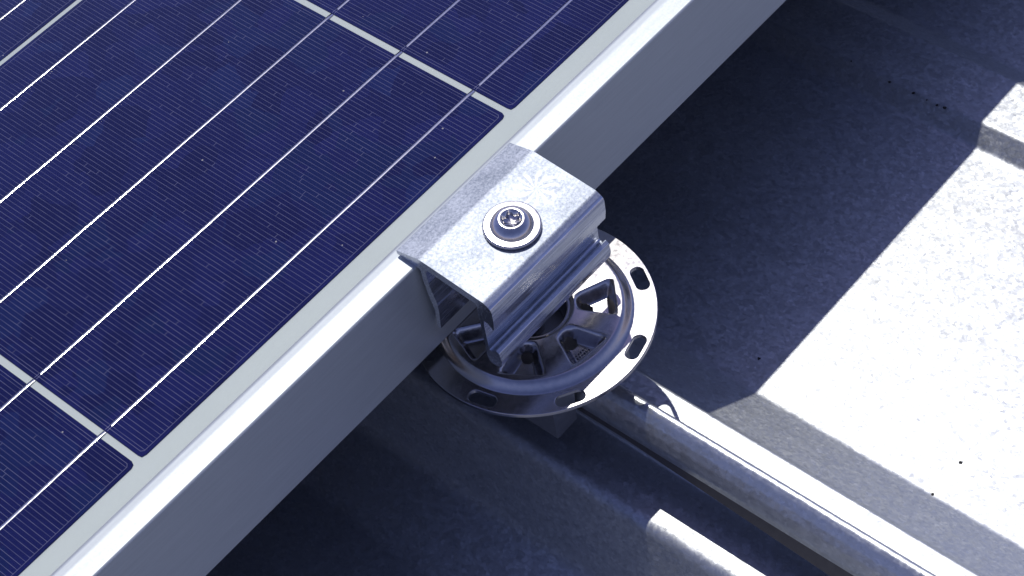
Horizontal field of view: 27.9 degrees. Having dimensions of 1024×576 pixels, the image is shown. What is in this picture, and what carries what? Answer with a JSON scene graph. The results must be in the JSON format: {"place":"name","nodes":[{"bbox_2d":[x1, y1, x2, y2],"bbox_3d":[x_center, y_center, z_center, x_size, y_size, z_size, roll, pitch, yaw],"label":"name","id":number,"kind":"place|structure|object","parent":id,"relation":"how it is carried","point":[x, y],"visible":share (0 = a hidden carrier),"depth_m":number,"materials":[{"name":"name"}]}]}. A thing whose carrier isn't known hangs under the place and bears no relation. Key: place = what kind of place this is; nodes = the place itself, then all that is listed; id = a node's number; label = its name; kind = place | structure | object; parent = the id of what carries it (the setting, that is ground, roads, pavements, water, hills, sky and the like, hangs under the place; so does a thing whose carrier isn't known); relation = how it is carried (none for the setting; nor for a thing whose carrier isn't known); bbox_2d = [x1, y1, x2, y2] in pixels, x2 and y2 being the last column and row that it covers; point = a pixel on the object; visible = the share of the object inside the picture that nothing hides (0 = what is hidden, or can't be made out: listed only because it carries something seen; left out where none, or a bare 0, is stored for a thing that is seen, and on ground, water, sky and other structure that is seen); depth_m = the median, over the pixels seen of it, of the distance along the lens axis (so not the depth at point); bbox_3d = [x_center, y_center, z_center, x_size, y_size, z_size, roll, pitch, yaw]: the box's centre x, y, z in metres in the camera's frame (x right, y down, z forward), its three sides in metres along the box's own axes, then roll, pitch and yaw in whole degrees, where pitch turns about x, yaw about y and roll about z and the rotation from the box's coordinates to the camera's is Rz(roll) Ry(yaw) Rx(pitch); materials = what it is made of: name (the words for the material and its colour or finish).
{"place":"outdoors","nodes":[
{"label":"outdoors","id":0,"kind":"place"},
{"bbox_2d":[206,0,1023,575],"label":"metal roof","id":1,"kind":"structure","parent":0,"point":[812,208],"depth_m":0.71,"materials":[{"name":"metal"}]},
{"bbox_2d":[421,229,657,417],"bbox_3d":[0.007,0.009,0.642,0.077,0.010,0.077,31,62,29],"label":"mounting disc","id":2,"kind":"object","parent":1,"relation":"on","point":[596,363],"visible":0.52,"depth_m":0.63,"materials":[{"name":"silver metal"}]},
{"bbox_2d":[0,0,785,575],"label":"solar panel","id":3,"kind":"object","parent":2,"relation":"on","point":[222,334],"visible":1,"depth_m":0.63,"materials":[{"name":"glass"}]},
{"bbox_2d":[396,143,610,366],"bbox_3d":[-0.001,-0.006,0.622,0.037,0.053,0.051,31,62,29],"label":"panel clamp","id":4,"kind":"object","parent":3,"relation":"attached to","point":[511,245],"visible":1,"depth_m":0.61,"materials":[{"name":"metal"}]},
{"bbox_2d":[521,304,629,437],"bbox_3d":[0.009,0.020,0.656,0.040,0.024,0.038,31,62,29],"label":"seam clamp","id":5,"kind":"object","parent":1,"relation":"on","point":[557,425],"visible":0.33,"depth_m":0.65,"materials":[{"name":"metal"}]}
]}

